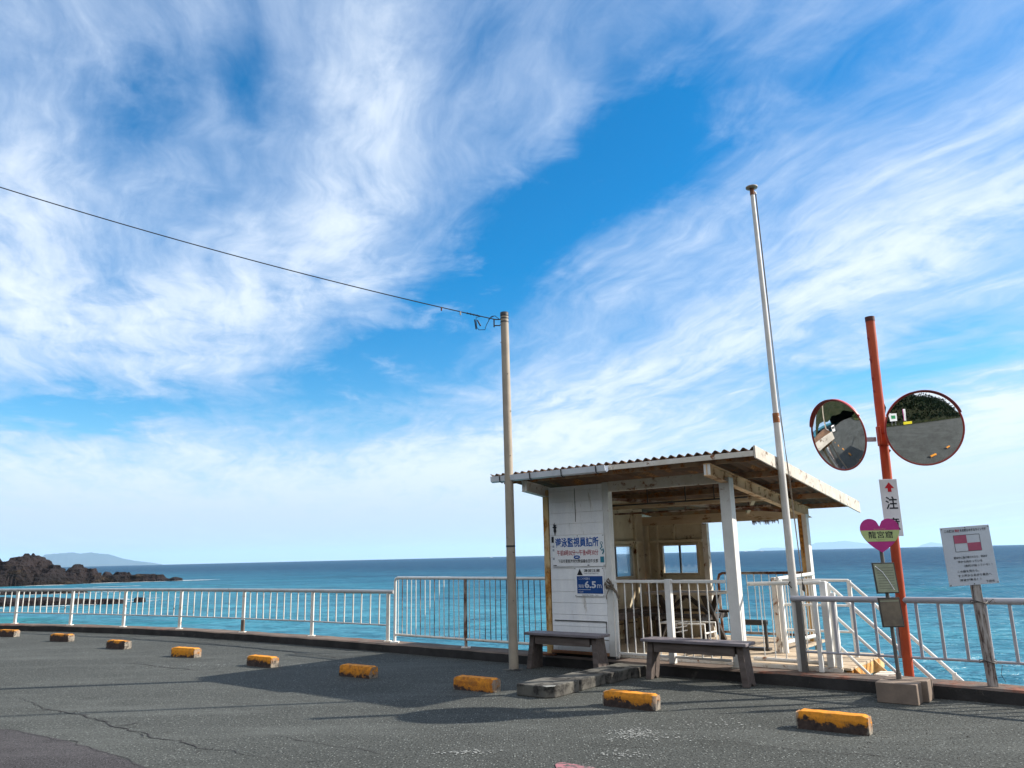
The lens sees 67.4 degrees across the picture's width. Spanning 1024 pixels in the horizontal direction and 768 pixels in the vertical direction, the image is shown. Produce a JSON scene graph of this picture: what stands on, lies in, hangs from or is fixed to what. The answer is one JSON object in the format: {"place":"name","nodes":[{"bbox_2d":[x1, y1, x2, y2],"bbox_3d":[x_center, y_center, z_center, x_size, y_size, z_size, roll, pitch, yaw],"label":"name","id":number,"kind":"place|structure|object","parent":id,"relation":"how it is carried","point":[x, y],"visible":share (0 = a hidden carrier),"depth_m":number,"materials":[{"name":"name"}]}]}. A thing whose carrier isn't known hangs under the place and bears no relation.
{"place":"outdoors","nodes":[
{"label":"outdoors","id":0,"kind":"place"},
{"bbox_2d":[43,552,161,566],"bbox_3d":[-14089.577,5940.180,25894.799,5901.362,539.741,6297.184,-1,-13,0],"label":"hills","id":1,"kind":"structure","parent":0,"point":[68,559],"depth_m":24901.35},
{"bbox_2d":[0,631,1023,767],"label":"road","id":2,"kind":"structure","parent":0,"point":[411,711],"depth_m":7.37,"materials":[{"name":"grey asphalt"}]},
{"bbox_2d":[0,629,19,636],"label":"wheel stop","id":3,"kind":"object","parent":2,"relation":"on","point":[9,633],"visible":1,"depth_m":17.06,"materials":[{"name":"paint"}]},
{"bbox_2d":[49,633,74,641],"bbox_3d":[-9.249,5.211,15.788,0.580,0.149,0.153,-7,-14,25],"label":"wheel stop","id":4,"kind":"object","parent":2,"relation":"on","point":[59,637],"visible":1,"depth_m":15.70,"materials":[{"name":"paint"}]},
{"bbox_2d":[0,729,147,767],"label":"road patch","id":5,"kind":"object","parent":2,"relation":"on","point":[18,749],"visible":1,"depth_m":6.25,"materials":[{"name":"grey asphalt"}]},
{"bbox_2d":[106,639,131,649],"bbox_3d":[-7.251,4.801,14.164,0.580,0.149,0.153,-9,-15,31],"label":"wheel stop","id":6,"kind":"object","parent":2,"relation":"on","point":[119,644],"visible":1,"depth_m":14.07,"materials":[{"name":"paint"}]},
{"bbox_2d":[171,646,201,657],"bbox_3d":[-5.381,4.426,12.682,0.580,0.149,0.153,-9,-14,29],"label":"wheel stop","id":7,"kind":"object","parent":2,"relation":"on","point":[188,652],"visible":1,"depth_m":12.59,"materials":[{"name":"paint"}]},
{"bbox_2d":[246,654,278,667],"bbox_3d":[-3.673,4.080,11.312,0.580,0.149,0.154,-10,-15,35],"label":"wheel stop","id":8,"kind":"object","parent":2,"relation":"on","point":[264,661],"visible":1,"depth_m":11.22,"materials":[{"name":"paint"}]},
{"bbox_2d":[339,663,377,678],"bbox_3d":[-2.020,3.769,10.092,0.580,0.149,0.153,-10,-15,34],"label":"wheel stop","id":9,"kind":"object","parent":2,"relation":"on","point":[359,671],"visible":1,"depth_m":10.00,"materials":[{"name":"paint"}]},
{"bbox_2d":[123,664,788,756],"bbox_3d":[-1.770,3.608,9.089,2.833,0.001,9.419,11,-17,-43],"label":"paint residue","id":10,"kind":"object","parent":2,"relation":"on","point":[628,731],"visible":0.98,"depth_m":6.39},
{"bbox_2d":[453,675,500,692],"bbox_3d":[-0.407,3.456,8.863,0.580,0.149,0.153,-10,-15,33],"label":"wheel stop","id":11,"kind":"object","parent":2,"relation":"on","point":[478,683],"visible":1,"depth_m":8.79,"materials":[{"name":"paint"}]},
{"bbox_2d":[5,663,1000,767],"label":"road cracks","id":12,"kind":"object","parent":2,"relation":"on","point":[275,735],"visible":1,"depth_m":6.60,"materials":[{"name":"grey asphalt"}]},
{"bbox_2d":[493,311,523,670],"bbox_3d":[-0.019,1.491,10.922,0.289,5.262,0.307,-12,-16,39],"label":"utility pole","id":13,"kind":"object","parent":2,"relation":"on","point":[510,550],"visible":0.95,"depth_m":10.85,"materials":[{"name":"concrete"}]},
{"bbox_2d":[0,187,498,329],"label":"overhead cable","id":14,"kind":"object","parent":13,"relation":"attached to","point":[475,321],"visible":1,"depth_m":10.99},
{"bbox_2d":[0,626,1023,705],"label":"kerb","id":15,"kind":"structure","parent":2,"relation":"on","point":[974,695],"depth_m":10.45,"materials":[{"name":"grey concrete"}]},
{"bbox_2d":[0,623,1023,693],"bbox_3d":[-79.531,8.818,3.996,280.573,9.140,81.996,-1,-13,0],"label":"kerb top","id":16,"kind":"structure","parent":15,"relation":"attached to","point":[936,682],"depth_m":10.14,"materials":[{"name":"concrete"}]},
{"bbox_2d":[0,588,393,641],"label":"kerb railing","id":17,"kind":"object","parent":16,"relation":"on","point":[244,591],"visible":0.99,"depth_m":15.99,"materials":[{"name":"metal"}]},
{"bbox_2d":[390,576,546,647],"bbox_3d":[-0.761,3.556,11.988,3.333,1.076,0.197,-11,-16,38],"label":"tall railing","id":18,"kind":"object","parent":16,"relation":"on","point":[465,639],"visible":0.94,"depth_m":12.00,"materials":[{"name":"white metal"}]},
{"bbox_2d":[613,579,731,663],"bbox_3d":[1.998,3.002,9.740,1.570,1.025,0.074,-11,-16,37],"label":"front railing","id":19,"kind":"object","parent":16,"relation":"on","point":[672,657],"visible":0.95,"depth_m":9.75,"materials":[{"name":"white metal"}]},
{"bbox_2d":[490,445,884,674],"bbox_3d":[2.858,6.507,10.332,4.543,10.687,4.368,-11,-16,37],"label":"beach hut","id":20,"kind":"object","parent":16,"relation":"on","point":[645,511],"visible":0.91,"depth_m":10.87,"materials":[{"name":"white paint"}]},
{"bbox_2d":[551,534,605,566],"bbox_3d":[0.917,2.333,10.745,0.880,0.430,0.018,-11,-16,37],"label":"wall sign","id":21,"kind":"object","parent":20,"relation":"attached to","point":[577,550],"visible":1,"depth_m":10.73,"materials":[{"name":"metal"}]},
{"bbox_2d":[574,567,604,596],"bbox_3d":[1.062,2.720,10.553,0.470,0.383,0.014,-11,-16,37],"label":"tsunami sign","id":22,"kind":"object","parent":20,"relation":"attached to","point":[589,581],"visible":1,"depth_m":10.54,"materials":[{"name":"metal"}]},
{"bbox_2d":[604,578,619,598],"bbox_3d":[1.340,2.760,10.364,0.185,0.282,0.246,-2,-13,1],"label":"rope","id":23,"kind":"object","parent":20,"relation":"attached to","point":[610,586],"visible":0.93,"depth_m":10.32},
{"bbox_2d":[614,544,634,578],"bbox_3d":[1.663,2.858,12.347,0.055,0.540,1.100,-11,-16,37],"label":"window","id":24,"kind":"structure","parent":20,"relation":"in","point":[630,555],"depth_m":12.65,"materials":[{"name":"metal"}]},
{"bbox_2d":[618,606,663,643],"bbox_3d":[1.622,3.705,11.700,0.390,0.452,2.480,-11,-16,37],"label":"bench","id":25,"kind":"object","parent":20,"relation":"on","point":[629,611],"visible":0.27,"depth_m":11.88,"materials":[{"name":"brown wood"}]},
{"bbox_2d":[660,543,700,574],"bbox_3d":[2.788,2.897,12.705,0.680,0.510,0.055,-11,-16,37],"label":"window","id":26,"kind":"structure","parent":20,"relation":"in","point":[676,544],"depth_m":12.70,"materials":[{"name":"metal"}]},
{"bbox_2d":[638,590,728,639],"bbox_3d":[2.720,3.570,11.812,1.120,0.740,1.170,-11,-16,37],"label":"picnic table","id":27,"kind":"object","parent":20,"relation":"on","point":[723,613],"visible":0.7,"depth_m":11.70,"materials":[{"name":"brown wood"}]},
{"bbox_2d":[660,620,716,639],"bbox_3d":[2.493,3.544,10.856,0.706,0.353,0.376,-11,-16,37],"label":"folding trestle","id":28,"kind":"object","parent":20,"relation":"on","point":[686,624],"visible":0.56,"depth_m":10.84,"materials":[{"name":"white paint"}]},
{"bbox_2d":[729,619,771,650],"bbox_3d":[3.265,3.442,10.560,0.560,0.392,0.120,-11,-16,37],"label":"black stand","id":29,"kind":"object","parent":20,"relation":"on","point":[755,622],"visible":0.62,"depth_m":10.43,"materials":[{"name":"metal"}]},
{"bbox_2d":[717,571,808,635],"bbox_3d":[3.904,3.425,11.986,1.426,0.966,0.044,-11,-16,37],"label":"back railing","id":30,"kind":"object","parent":20,"relation":"attached to","point":[753,573],"visible":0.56,"depth_m":12.03,"materials":[{"name":"white metal"}]},
{"bbox_2d":[770,572,815,653],"bbox_3d":[4.003,3.162,10.745,0.140,0.990,1.530,-11,-16,37],"label":"side railing","id":31,"kind":"object","parent":20,"relation":"on","point":[779,629],"visible":0.59,"depth_m":10.20,"materials":[{"name":"white metal"}]},
{"bbox_2d":[747,580,842,667],"bbox_3d":[3.340,2.829,9.124,1.030,0.962,0.070,-11,-16,37],"label":"deck railing","id":32,"kind":"object","parent":20,"relation":"on","point":[830,662],"visible":0.92,"depth_m":8.93,"materials":[{"name":"white metal"}]},
{"bbox_2d":[782,579,963,680],"bbox_3d":[6.499,5.660,6.734,7.835,7.641,0.942,-11,-16,37],"label":"stair","id":33,"kind":"object","parent":20,"relation":"attached to","point":[880,669],"visible":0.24,"depth_m":9.01,"materials":[{"name":"white metal"}]},
{"bbox_2d":[746,184,804,671],"bbox_3d":[3.295,0.344,9.518,0.258,6.079,0.156,-1,-13,0],"label":"flag pole","id":34,"kind":"object","parent":16,"relation":"on","point":[791,568],"visible":0.98,"depth_m":9.42,"materials":[{"name":"metal"}]},
{"bbox_2d":[809,316,964,676],"bbox_3d":[4.189,1.125,8.355,1.513,4.006,0.754,-1,-13,0],"label":"traffic mirror","id":35,"kind":"object","parent":16,"relation":"on","point":[923,427],"visible":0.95,"depth_m":8.41,"materials":[{"name":"orange paint"}]},
{"bbox_2d":[790,596,1023,672],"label":"grey railing","id":36,"kind":"object","parent":16,"relation":"on","point":[815,600],"visible":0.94,"depth_m":8.34,"materials":[{"name":"grey metal"}]},
{"bbox_2d":[940,524,1005,686],"bbox_3d":[4.671,2.229,7.775,0.522,1.575,0.162,-1,-13,0],"label":"notice board","id":37,"kind":"object","parent":16,"relation":"on","point":[968,551],"visible":1,"depth_m":7.80,"materials":[{"name":"white wood"}]},
{"bbox_2d":[22,631,1023,766],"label":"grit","id":38,"kind":"object","parent":2,"relation":"on","point":[689,717],"visible":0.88,"depth_m":6.51,"materials":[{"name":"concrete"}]},
{"bbox_2d":[517,677,578,697],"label":"kerb slab","id":39,"kind":"structure","parent":2,"relation":"on","point":[547,687],"depth_m":8.40,"materials":[{"name":"concrete"}]},
{"bbox_2d":[524,630,609,668],"bbox_3d":[0.730,3.574,10.261,1.200,0.475,0.310,-11,-16,37],"label":"bench","id":40,"kind":"object","parent":2,"relation":"on","point":[540,638],"visible":0.9,"depth_m":10.19,"materials":[{"name":"grey wood"}]},
{"bbox_2d":[555,762,593,767],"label":"road marking","id":41,"kind":"object","parent":2,"relation":"on","point":[563,765],"visible":1,"depth_m":5.56,"materials":[{"name":"pink paint"}]},
{"bbox_2d":[553,671,604,690],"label":"kerb slab","id":42,"kind":"structure","parent":2,"relation":"on","point":[587,680],"depth_m":8.89,"materials":[{"name":"concrete"}]},
{"bbox_2d":[582,666,630,683],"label":"kerb slab","id":43,"kind":"structure","parent":2,"relation":"on","point":[614,674],"depth_m":9.28,"materials":[{"name":"concrete"}]},
{"bbox_2d":[607,663,645,677],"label":"kerb slab","id":44,"kind":"structure","parent":2,"relation":"on","point":[638,670],"depth_m":9.56,"materials":[{"name":"concrete"}]},
{"bbox_2d":[602,689,660,710],"bbox_3d":[1.189,3.152,7.671,0.580,0.149,0.153,-11,-16,37],"label":"wheel stop","id":45,"kind":"object","parent":2,"relation":"on","point":[637,700],"visible":1,"depth_m":7.60,"materials":[{"name":"paint"}]},
{"bbox_2d":[640,636,755,687],"bbox_3d":[2.196,3.277,9.088,1.340,0.475,0.310,-11,-16,37],"label":"bench","id":46,"kind":"object","parent":2,"relation":"on","point":[656,646],"visible":1,"depth_m":8.99,"materials":[{"name":"grey wood"}]},
{"bbox_2d":[796,708,872,735],"bbox_3d":[2.721,2.855,6.501,0.580,0.149,0.153,-10,-15,35],"label":"wheel stop","id":47,"kind":"object","parent":2,"relation":"on","point":[836,722],"visible":1,"depth_m":6.44,"materials":[{"name":"paint"}]},
{"bbox_2d":[875,675,933,705],"bbox_3d":[3.940,3.069,7.704,0.425,0.198,0.486,-11,-16,37],"label":"concrete block","id":48,"kind":"object","parent":2,"relation":"on","point":[909,690],"depth_m":7.57,"materials":[{"name":"grey concrete"}]},
{"bbox_2d":[860,518,904,678],"bbox_3d":[3.874,2.206,7.931,0.412,1.605,0.074,-1,-13,0],"label":"heart sign","id":49,"kind":"object","parent":48,"relation":"on","point":[882,537],"visible":1,"depth_m":7.95,"materials":[{"name":"metal"}]},
{"bbox_2d":[0,545,1023,685],"bbox_3d":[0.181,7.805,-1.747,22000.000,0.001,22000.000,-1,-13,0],"label":"sea","id":50,"kind":"structure","parent":0,"point":[924,572],"depth_m":150.42,"materials":[{"name":"liquid"}]},
{"bbox_2d":[0,591,88,594],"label":"sea rock","id":51,"kind":"object","parent":50,"relation":"in","point":[31,592],"visible":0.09,"depth_m":229.50,"materials":[{"name":"brown stone"}]},
{"bbox_2d":[0,597,90,606],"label":"sea rock","id":52,"kind":"object","parent":50,"relation":"in","point":[37,601],"visible":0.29,"depth_m":162.86,"materials":[{"name":"brown stone"}]},
{"bbox_2d":[0,553,182,586],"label":"rock headland","id":53,"kind":"structure","parent":50,"relation":"in","point":[26,569],"depth_m":346.64,"materials":[{"name":"brown stone"}]},
{"bbox_2d":[82,598,123,604],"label":"sea rock","id":54,"kind":"object","parent":50,"relation":"in","point":[103,601],"visible":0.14,"depth_m":161.31,"materials":[{"name":"brown stone"}]},
{"bbox_2d":[18,579,210,607],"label":"foam","id":55,"kind":"object","parent":50,"relation":"on","point":[109,591],"visible":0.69,"depth_m":290.62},
{"bbox_2d":[134,597,145,602],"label":"sea rock","id":56,"kind":"object","parent":50,"relation":"in","point":[140,599],"visible":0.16,"depth_m":166.70,"materials":[{"name":"brown stone"}]},
{"bbox_2d":[0,0,1023,564],"label":"sky","id":57,"kind":"structure","parent":0,"point":[580,171],"materials":[{"name":"blue"}]},
{"bbox_2d":[755,541,873,550],"bbox_3d":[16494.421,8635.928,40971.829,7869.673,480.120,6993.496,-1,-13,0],"label":"hills","id":58,"kind":"structure","parent":0,"point":[840,545],"depth_m":39798.44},
{"bbox_2d":[918,542,942,546],"bbox_3d":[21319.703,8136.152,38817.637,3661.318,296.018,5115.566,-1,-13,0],"label":"hills","id":59,"kind":"structure","parent":0,"point":[931,544],"depth_m":37952.90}
]}

